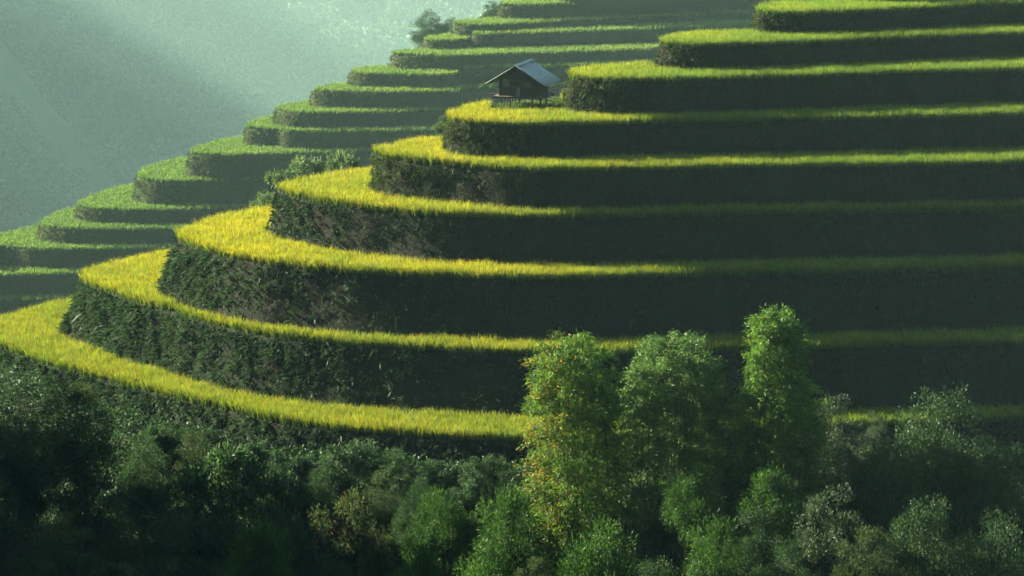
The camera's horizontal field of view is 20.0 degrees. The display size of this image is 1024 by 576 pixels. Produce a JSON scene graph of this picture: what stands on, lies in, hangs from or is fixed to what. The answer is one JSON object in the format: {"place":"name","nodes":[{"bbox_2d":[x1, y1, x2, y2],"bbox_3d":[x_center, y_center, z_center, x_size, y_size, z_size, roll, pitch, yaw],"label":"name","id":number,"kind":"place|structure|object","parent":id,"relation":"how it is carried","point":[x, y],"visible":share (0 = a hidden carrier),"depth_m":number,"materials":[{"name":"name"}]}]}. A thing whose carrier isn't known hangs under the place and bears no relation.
{"place":"outdoors","nodes":[
{"label":"outdoors","id":0,"kind":"place"},
{"bbox_2d":[0,273,80,296],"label":"terrace ground","id":1,"kind":"structure","parent":0,"point":[56,287],"depth_m":328.23,"materials":[{"name":"green plant"}]},
{"bbox_2d":[0,264,88,276],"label":"rice crop","id":2,"kind":"object","parent":1,"relation":"on","point":[7,270],"visible":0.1,"depth_m":329.04,"materials":[{"name":"green plant"}]},
{"bbox_2d":[0,32,115,230],"bbox_3d":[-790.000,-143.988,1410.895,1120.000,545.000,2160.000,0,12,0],"label":"hill","id":3,"kind":"structure","parent":0,"point":[52,125],"depth_m":2046.32,"materials":[{"name":"green plant"}]},
{"bbox_2d":[0,87,103,234],"bbox_3d":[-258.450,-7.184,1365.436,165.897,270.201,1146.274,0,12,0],"label":"forest","id":4,"kind":"object","parent":3,"relation":"on","point":[59,175],"visible":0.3,"depth_m":1668.03,"materials":[{"name":"green plant"}]},
{"bbox_2d":[0,247,168,270],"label":"terrace ground","id":5,"kind":"structure","parent":0,"point":[61,261],"depth_m":330.76,"materials":[{"name":"green plant"}]},
{"bbox_2d":[0,222,173,250],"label":"rice crop","id":6,"kind":"object","parent":5,"relation":"on","point":[24,238],"visible":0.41,"depth_m":332.13,"materials":[{"name":"green plant"}]},
{"bbox_2d":[39,211,178,247],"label":"terrace ground","id":7,"kind":"structure","parent":0,"point":[145,237],"depth_m":332.66,"materials":[{"name":"green plant"}]},
{"bbox_2d":[38,205,196,230],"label":"rice crop","id":8,"kind":"object","parent":7,"relation":"on","point":[63,219],"visible":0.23,"depth_m":333.83,"materials":[{"name":"green plant"}]},
{"bbox_2d":[77,203,244,225],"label":"terrace ground","id":9,"kind":"structure","parent":0,"point":[161,219],"depth_m":334.94,"materials":[{"name":"green plant"}]},
{"bbox_2d":[76,183,249,211],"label":"rice crop","id":10,"kind":"object","parent":9,"relation":"on","point":[116,198],"visible":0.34,"depth_m":336.62,"materials":[{"name":"green plant"}]},
{"bbox_2d":[134,174,290,207],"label":"terrace ground","id":11,"kind":"structure","parent":0,"point":[220,192],"depth_m":336.81,"materials":[{"name":"green plant"}]},
{"bbox_2d":[136,155,308,182],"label":"rice crop","id":12,"kind":"object","parent":11,"relation":"on","point":[173,169],"visible":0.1,"depth_m":340.22,"materials":[{"name":"green plant"}]},
{"bbox_2d":[0,0,499,186],"bbox_3d":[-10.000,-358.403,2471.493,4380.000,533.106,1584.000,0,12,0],"label":"mountain","id":13,"kind":"structure","parent":0,"point":[46,50],"depth_m":2201.60,"materials":[{"name":"soil"}]},
{"bbox_2d":[0,0,504,186],"bbox_3d":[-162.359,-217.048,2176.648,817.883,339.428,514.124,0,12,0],"label":"forest","id":14,"kind":"object","parent":13,"relation":"on","point":[213,97],"visible":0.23,"depth_m":2163.21,"materials":[{"name":"green plant"}]},
{"bbox_2d":[188,152,374,181],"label":"terrace ground","id":15,"kind":"structure","parent":0,"point":[252,165],"depth_m":337.34,"materials":[{"name":"green plant"}]},
{"bbox_2d":[189,135,373,156],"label":"rice crop","id":16,"kind":"object","parent":15,"relation":"on","point":[233,146],"visible":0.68,"depth_m":339.20,"materials":[{"name":"green plant"}]},
{"bbox_2d":[245,128,443,151],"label":"terrace ground","id":17,"kind":"structure","parent":0,"point":[332,141],"depth_m":340.31,"materials":[{"name":"green plant"}]},
{"bbox_2d":[245,114,438,133],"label":"rice crop","id":18,"kind":"object","parent":17,"relation":"on","point":[263,123],"visible":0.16,"depth_m":341.10,"materials":[{"name":"green plant"}]},
{"bbox_2d":[275,108,455,129],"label":"terrace ground","id":19,"kind":"structure","parent":0,"point":[376,119],"depth_m":342.02,"materials":[{"name":"green plant"}]},
{"bbox_2d":[275,99,505,114],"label":"rice crop","id":20,"kind":"object","parent":19,"relation":"on","point":[301,107],"visible":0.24,"depth_m":343.00,"materials":[{"name":"green plant"}]},
{"bbox_2d":[311,82,564,111],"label":"terrace ground","id":21,"kind":"structure","parent":0,"point":[389,100],"depth_m":344.30,"materials":[{"name":"green plant"}]},
{"bbox_2d":[313,80,568,93],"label":"rice crop","id":22,"kind":"object","parent":21,"relation":"on","point":[342,87],"visible":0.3,"depth_m":345.35,"materials":[{"name":"green plant"}]},
{"bbox_2d":[350,73,567,89],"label":"terrace ground","id":23,"kind":"structure","parent":0,"point":[451,80],"depth_m":346.69,"materials":[{"name":"green plant"}]},
{"bbox_2d":[350,63,458,76],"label":"rice crop","id":24,"kind":"object","parent":23,"relation":"on","point":[383,70],"visible":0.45,"depth_m":347.81,"materials":[{"name":"green plant"}]},
{"bbox_2d":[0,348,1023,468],"bbox_3d":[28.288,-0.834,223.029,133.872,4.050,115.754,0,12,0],"label":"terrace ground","id":25,"kind":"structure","parent":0,"point":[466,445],"depth_m":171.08,"materials":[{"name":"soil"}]},
{"bbox_2d":[0,293,1023,442],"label":"rice crop","id":26,"kind":"object","parent":25,"relation":"on","point":[34,333],"visible":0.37,"depth_m":173.56,"materials":[{"name":"yellow plant"}]},
{"bbox_2d":[249,167,290,210],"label":"shrub","id":27,"kind":"object","parent":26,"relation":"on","point":[261,199],"visible":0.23,"depth_m":207.62,"materials":[{"name":"green plant"}]},
{"bbox_2d":[0,385,1023,575],"bbox_3d":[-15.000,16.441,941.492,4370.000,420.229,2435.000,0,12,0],"label":"ground","id":28,"kind":"structure","parent":0,"point":[101,423],"depth_m":172.47,"materials":[{"name":"green plant"}]},
{"bbox_2d":[0,416,51,575],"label":"tree","id":29,"kind":"object","parent":28,"relation":"on","point":[31,501],"visible":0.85,"depth_m":157.96,"materials":[{"name":"green plant"}]},
{"bbox_2d":[2,403,58,570],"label":"shrub","id":30,"kind":"object","parent":28,"relation":"on","point":[32,445],"visible":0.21,"depth_m":161.96,"materials":[{"name":"green plant"}]},
{"bbox_2d":[22,379,148,575],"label":"tree","id":31,"kind":"object","parent":28,"relation":"on","point":[73,454],"visible":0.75,"depth_m":156.83,"materials":[{"name":"green plant"}]},
{"bbox_2d":[115,435,175,564],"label":"shrub","id":32,"kind":"object","parent":28,"relation":"on","point":[144,496],"visible":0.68,"depth_m":161.39,"materials":[{"name":"green plant"}]},
{"bbox_2d":[136,424,188,516],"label":"shrub","id":33,"kind":"object","parent":28,"relation":"on","point":[164,440],"visible":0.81,"depth_m":163.06,"materials":[{"name":"green plant"}]},
{"bbox_2d":[160,430,221,531],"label":"shrub","id":34,"kind":"object","parent":28,"relation":"on","point":[196,451],"visible":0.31,"depth_m":161.79,"materials":[{"name":"green plant"}]},
{"bbox_2d":[136,439,299,574],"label":"tree","id":35,"kind":"object","parent":28,"relation":"on","point":[239,481],"visible":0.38,"depth_m":155.38,"materials":[{"name":"green plant"}]},
{"bbox_2d":[208,507,300,575],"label":"tree","id":36,"kind":"object","parent":28,"relation":"on","point":[256,542],"visible":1,"depth_m":144.06,"materials":[{"name":"green plant"}]},
{"bbox_2d":[246,460,308,543],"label":"shrub","id":37,"kind":"object","parent":28,"relation":"on","point":[287,499],"visible":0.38,"depth_m":157.53,"materials":[{"name":"green plant"}]},
{"bbox_2d":[253,503,318,575],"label":"shrub","id":38,"kind":"object","parent":28,"relation":"on","point":[305,552],"visible":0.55,"depth_m":150.82,"materials":[{"name":"green plant"}]},
{"bbox_2d":[282,450,321,536],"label":"shrub","id":39,"kind":"object","parent":28,"relation":"on","point":[302,466],"visible":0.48,"depth_m":161.69,"materials":[{"name":"green plant"}]},
{"bbox_2d":[295,461,345,566],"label":"shrub","id":40,"kind":"object","parent":28,"relation":"on","point":[324,492],"visible":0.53,"depth_m":157.50,"materials":[{"name":"green plant"}]},
{"bbox_2d":[312,437,386,537],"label":"shrub","id":41,"kind":"object","parent":28,"relation":"on","point":[356,465],"visible":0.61,"depth_m":161.32,"materials":[{"name":"green plant"}]},
{"bbox_2d":[306,484,393,575],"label":"tree","id":42,"kind":"object","parent":28,"relation":"on","point":[340,544],"visible":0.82,"depth_m":153.05,"materials":[{"name":"green plant"}]},
{"bbox_2d":[357,526,397,575],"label":"shrub","id":43,"kind":"object","parent":28,"relation":"on","point":[370,567],"visible":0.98,"depth_m":148.82,"materials":[{"name":"green plant"}]},
{"bbox_2d":[351,470,409,567],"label":"shrub","id":44,"kind":"object","parent":28,"relation":"on","point":[380,516],"visible":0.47,"depth_m":157.46,"materials":[{"name":"green plant"}]},
{"bbox_2d":[0,0,779,313],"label":"bank grass","id":45,"kind":"structure","parent":28,"relation":"on","point":[186,165],"depth_m":341.45,"materials":[{"name":"green plant"}]},
{"bbox_2d":[373,447,418,522],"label":"shrub","id":46,"kind":"object","parent":28,"relation":"on","point":[396,482],"visible":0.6,"depth_m":160.09,"materials":[{"name":"green plant"}]},
{"bbox_2d":[384,485,435,575],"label":"shrub","id":47,"kind":"object","parent":28,"relation":"on","point":[397,547],"visible":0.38,"depth_m":154.80,"materials":[{"name":"green plant"}]},
{"bbox_2d":[380,539,451,575],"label":"shrub","id":48,"kind":"object","parent":28,"relation":"on","point":[421,557],"visible":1,"depth_m":141.89,"materials":[{"name":"green plant"}]},
{"bbox_2d":[413,459,462,510],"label":"shrub","id":49,"kind":"object","parent":28,"relation":"on","point":[444,475],"visible":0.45,"depth_m":160.60,"materials":[{"name":"green plant"}]},
{"bbox_2d":[400,484,487,575],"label":"tree","id":50,"kind":"object","parent":28,"relation":"on","point":[453,536],"visible":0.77,"depth_m":151.31,"materials":[{"name":"green plant"}]},
{"bbox_2d":[436,477,484,555],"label":"shrub","id":51,"kind":"object","parent":28,"relation":"on","point":[468,496],"visible":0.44,"depth_m":156.88,"materials":[{"name":"green plant"}]},
{"bbox_2d":[458,453,508,530],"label":"shrub","id":52,"kind":"object","parent":28,"relation":"on","point":[490,468],"visible":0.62,"depth_m":159.44,"materials":[{"name":"green plant"}]},
{"bbox_2d":[452,479,558,575],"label":"tree","id":53,"kind":"object","parent":28,"relation":"on","point":[503,554],"visible":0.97,"depth_m":147.27,"materials":[{"name":"green plant"}]},
{"bbox_2d":[479,466,534,529],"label":"shrub","id":54,"kind":"object","parent":28,"relation":"on","point":[508,476],"visible":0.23,"depth_m":158.63,"materials":[{"name":"green plant"}]},
{"bbox_2d":[0,365,1023,575],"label":"undergrowth","id":55,"kind":"object","parent":28,"relation":"on","point":[15,381],"visible":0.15,"depth_m":173.22,"materials":[{"name":"green plant"}]},
{"bbox_2d":[512,328,633,574],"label":"bamboo clump","id":56,"kind":"object","parent":28,"relation":"on","point":[552,391],"visible":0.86,"depth_m":155.01,"materials":[{"name":"green plant"}]},
{"bbox_2d":[546,513,645,575],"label":"tree","id":57,"kind":"object","parent":28,"relation":"on","point":[591,562],"visible":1,"depth_m":143.51,"materials":[{"name":"green plant"}]},
{"bbox_2d":[607,477,681,575],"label":"tree","id":58,"kind":"object","parent":28,"relation":"on","point":[651,538],"visible":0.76,"depth_m":154.31,"materials":[{"name":"green plant"}]},
{"bbox_2d":[632,555,681,575],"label":"shrub","id":59,"kind":"object","parent":28,"relation":"on","point":[648,570],"visible":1,"depth_m":141.96,"materials":[{"name":"green plant"}]},
{"bbox_2d":[595,328,748,575],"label":"bamboo clump","id":60,"kind":"object","parent":28,"relation":"on","point":[690,360],"visible":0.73,"depth_m":155.99,"materials":[{"name":"green plant"}]},
{"bbox_2d":[658,459,737,575],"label":"tree","id":61,"kind":"object","parent":28,"relation":"on","point":[684,514],"visible":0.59,"depth_m":150.90,"materials":[{"name":"green plant"}]},
{"bbox_2d":[679,508,757,575],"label":"tree","id":62,"kind":"object","parent":28,"relation":"on","point":[710,565],"visible":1,"depth_m":144.59,"materials":[{"name":"green plant"}]},
{"bbox_2d":[709,435,775,526],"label":"tree","id":63,"kind":"object","parent":28,"relation":"on","point":[730,498],"visible":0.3,"depth_m":155.89,"materials":[{"name":"green plant"}]},
{"bbox_2d":[717,499,791,575],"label":"shrub","id":64,"kind":"object","parent":28,"relation":"on","point":[761,553],"visible":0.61,"depth_m":148.47,"materials":[{"name":"green plant"}]},
{"bbox_2d":[726,460,820,574],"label":"tree","id":65,"kind":"object","parent":28,"relation":"on","point":[783,519],"visible":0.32,"depth_m":150.05,"materials":[{"name":"green plant"}]},
{"bbox_2d":[718,303,840,575],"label":"bamboo clump","id":66,"kind":"object","parent":28,"relation":"on","point":[781,367],"visible":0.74,"depth_m":154.74,"materials":[{"name":"green plant"}]},
{"bbox_2d":[750,533,815,575],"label":"shrub","id":67,"kind":"object","parent":28,"relation":"on","point":[778,568],"visible":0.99,"depth_m":144.87,"materials":[{"name":"green plant"}]},
{"bbox_2d":[789,393,864,544],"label":"tree","id":68,"kind":"object","parent":28,"relation":"on","point":[841,438],"visible":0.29,"depth_m":159.09,"materials":[{"name":"green plant"}]},
{"bbox_2d":[781,482,874,575],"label":"tree","id":69,"kind":"object","parent":28,"relation":"on","point":[813,552],"visible":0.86,"depth_m":147.46,"materials":[{"name":"green plant"}]},
{"bbox_2d":[812,451,890,575],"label":"tree","id":70,"kind":"object","parent":28,"relation":"on","point":[855,460],"visible":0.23,"depth_m":155.04,"materials":[{"name":"green plant"}]},
{"bbox_2d":[852,409,891,479],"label":"shrub","id":71,"kind":"object","parent":28,"relation":"on","point":[874,431],"visible":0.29,"depth_m":162.02,"materials":[{"name":"green plant"}]},
{"bbox_2d":[829,524,921,575],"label":"shrub","id":72,"kind":"object","parent":28,"relation":"on","point":[887,569],"visible":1,"depth_m":144.77,"materials":[{"name":"green plant"}]},
{"bbox_2d":[841,425,944,575],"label":"tree","id":73,"kind":"object","parent":28,"relation":"on","point":[890,510],"visible":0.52,"depth_m":153.04,"materials":[{"name":"green plant"}]},
{"bbox_2d":[856,492,989,575],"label":"tree","id":74,"kind":"object","parent":28,"relation":"on","point":[926,555],"visible":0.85,"depth_m":147.33,"materials":[{"name":"green plant"}]},
{"bbox_2d":[860,381,1019,570],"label":"tree","id":75,"kind":"object","parent":28,"relation":"on","point":[948,473],"visible":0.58,"depth_m":155.08,"materials":[{"name":"green plant"}]},
{"bbox_2d":[943,506,1023,575],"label":"tree","id":76,"kind":"object","parent":28,"relation":"on","point":[1017,565],"visible":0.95,"depth_m":146.70,"materials":[{"name":"green plant"}]},
{"bbox_2d":[948,440,1023,575],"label":"tree","id":77,"kind":"object","parent":28,"relation":"on","point":[1000,494],"visible":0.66,"depth_m":152.00,"materials":[{"name":"green plant"}]},
{"bbox_2d":[0,0,1023,475],"bbox_3d":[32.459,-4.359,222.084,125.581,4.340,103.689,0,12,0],"label":"terrace ground","id":78,"kind":"structure","parent":0,"point":[448,400],"depth_m":174.23,"materials":[{"name":"green plant"}]},
{"bbox_2d":[267,154,325,205],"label":"shrub","id":79,"kind":"object","parent":78,"relation":"on","point":[297,166],"visible":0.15,"depth_m":206.68,"materials":[{"name":"green plant"}]},
{"bbox_2d":[77,247,1023,355],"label":"rice crop","id":80,"kind":"object","parent":78,"relation":"on","point":[134,278],"visible":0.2,"depth_m":175.19,"materials":[{"name":"yellow plant"}]},
{"bbox_2d":[460,67,588,77],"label":"terrace ground","id":81,"kind":"structure","parent":0,"point":[493,73],"depth_m":349.41,"materials":[{"name":"green plant"}]},
{"bbox_2d":[392,41,660,75],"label":"terrace ground","id":82,"kind":"structure","parent":0,"point":[547,59],"depth_m":351.45,"materials":[{"name":"green plant"}]},
{"bbox_2d":[408,8,445,48],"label":"tree","id":83,"kind":"object","parent":82,"relation":"on","point":[418,38],"visible":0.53,"depth_m":372.74,"materials":[{"name":"green plant"}]},
{"bbox_2d":[392,41,660,57],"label":"rice crop","id":84,"kind":"object","parent":82,"relation":"on","point":[504,50],"visible":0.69,"depth_m":353.37,"materials":[{"name":"green plant"}]},
{"bbox_2d":[488,96,564,110],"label":"yard grass","id":85,"kind":"structure","parent":0,"point":[525,103],"depth_m":189.49,"materials":[{"name":"green plant"}]},
{"bbox_2d":[460,59,653,69],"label":"rice crop","id":86,"kind":"object","parent":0,"point":[548,65],"visible":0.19,"depth_m":350.90,"materials":[{"name":"green plant"}]},
{"bbox_2d":[160,240,1023,341],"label":"terrace ground","id":87,"kind":"structure","parent":0,"point":[983,317],"depth_m":176.41,"materials":[{"name":"green plant"}]},
{"bbox_2d":[173,204,1023,280],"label":"rice crop","id":88,"kind":"object","parent":87,"relation":"on","point":[242,235],"visible":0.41,"depth_m":177.71,"materials":[{"name":"yellow plant"}]},
{"bbox_2d":[452,14,753,39],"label":"terrace ground","id":89,"kind":"structure","parent":0,"point":[603,22],"depth_m":361.97,"materials":[{"name":"green plant"}]},
{"bbox_2d":[453,9,756,26],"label":"rice crop","id":90,"kind":"object","parent":89,"relation":"on","point":[490,21],"visible":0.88,"depth_m":361.74,"materials":[{"name":"green plant"}]},
{"bbox_2d":[471,27,749,44],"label":"terrace ground","id":91,"kind":"structure","parent":0,"point":[612,36],"depth_m":358.06,"materials":[{"name":"green plant"}]},
{"bbox_2d":[472,18,754,35],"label":"rice crop","id":92,"kind":"object","parent":91,"relation":"on","point":[716,24],"visible":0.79,"depth_m":360.71,"materials":[{"name":"green plant"}]},
{"bbox_2d":[268,191,1023,266],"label":"terrace ground","id":93,"kind":"structure","parent":0,"point":[654,246],"depth_m":179.08,"materials":[{"name":"green plant"}]},
{"bbox_2d":[322,148,362,174],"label":"shrub","id":94,"kind":"object","parent":93,"relation":"on","point":[350,161],"visible":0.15,"depth_m":205.58,"materials":[{"name":"green plant"}]},
{"bbox_2d":[275,165,1023,219],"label":"rice crop","id":95,"kind":"object","parent":93,"relation":"on","point":[348,188],"visible":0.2,"depth_m":179.79,"materials":[{"name":"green plant"}]},
{"bbox_2d":[555,0,765,8],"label":"terrace ground","id":96,"kind":"structure","parent":0,"point":[598,4],"depth_m":364.92,"materials":[{"name":"green plant"}]},
{"bbox_2d":[499,0,825,19],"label":"terrace ground","id":97,"kind":"structure","parent":0,"point":[561,11],"depth_m":364.97,"materials":[{"name":"green plant"}]},
{"bbox_2d":[372,153,1023,216],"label":"terrace ground","id":98,"kind":"structure","parent":0,"point":[675,195],"depth_m":180.27,"materials":[{"name":"green plant"}]},
{"bbox_2d":[370,134,1023,172],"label":"rice crop","id":99,"kind":"object","parent":98,"relation":"on","point":[426,149],"visible":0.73,"depth_m":180.92,"materials":[{"name":"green plant"}]},
{"bbox_2d":[446,98,1023,160],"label":"terrace ground","id":100,"kind":"structure","parent":0,"point":[677,137],"depth_m":182.78,"materials":[{"name":"green plant"}]},
{"bbox_2d":[485,58,560,108],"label":"stilt hut","id":101,"kind":"object","parent":100,"relation":"on","point":[531,79],"visible":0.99,"depth_m":187.85,"materials":[{"name":"brown wood"}]},
{"bbox_2d":[444,90,1023,127],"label":"rice crop","id":102,"kind":"object","parent":100,"relation":"on","point":[476,113],"visible":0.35,"depth_m":183.44,"materials":[{"name":"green plant"}]},
{"bbox_2d":[566,70,1023,115],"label":"terrace ground","id":103,"kind":"structure","parent":0,"point":[694,100],"depth_m":185.40,"materials":[{"name":"green plant"}]},
{"bbox_2d":[566,53,1023,82],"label":"rice crop","id":104,"kind":"object","parent":103,"relation":"on","point":[635,71],"visible":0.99,"depth_m":186.26,"materials":[{"name":"green plant"}]},
{"bbox_2d":[657,35,1023,70],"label":"terrace ground","id":105,"kind":"structure","parent":0,"point":[854,51],"depth_m":189.05,"materials":[{"name":"green plant"}]},
{"bbox_2d":[656,22,1023,47],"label":"rice crop","id":106,"kind":"object","parent":105,"relation":"on","point":[719,38],"visible":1,"depth_m":189.52,"materials":[{"name":"green plant"}]},
{"bbox_2d":[754,6,1023,33],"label":"terrace ground","id":107,"kind":"structure","parent":0,"point":[954,18],"depth_m":192.34,"materials":[{"name":"green plant"}]},
{"bbox_2d":[750,0,1023,15],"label":"rice crop","id":108,"kind":"object","parent":107,"relation":"on","point":[802,8],"visible":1,"depth_m":192.76,"materials":[{"name":"green plant"}]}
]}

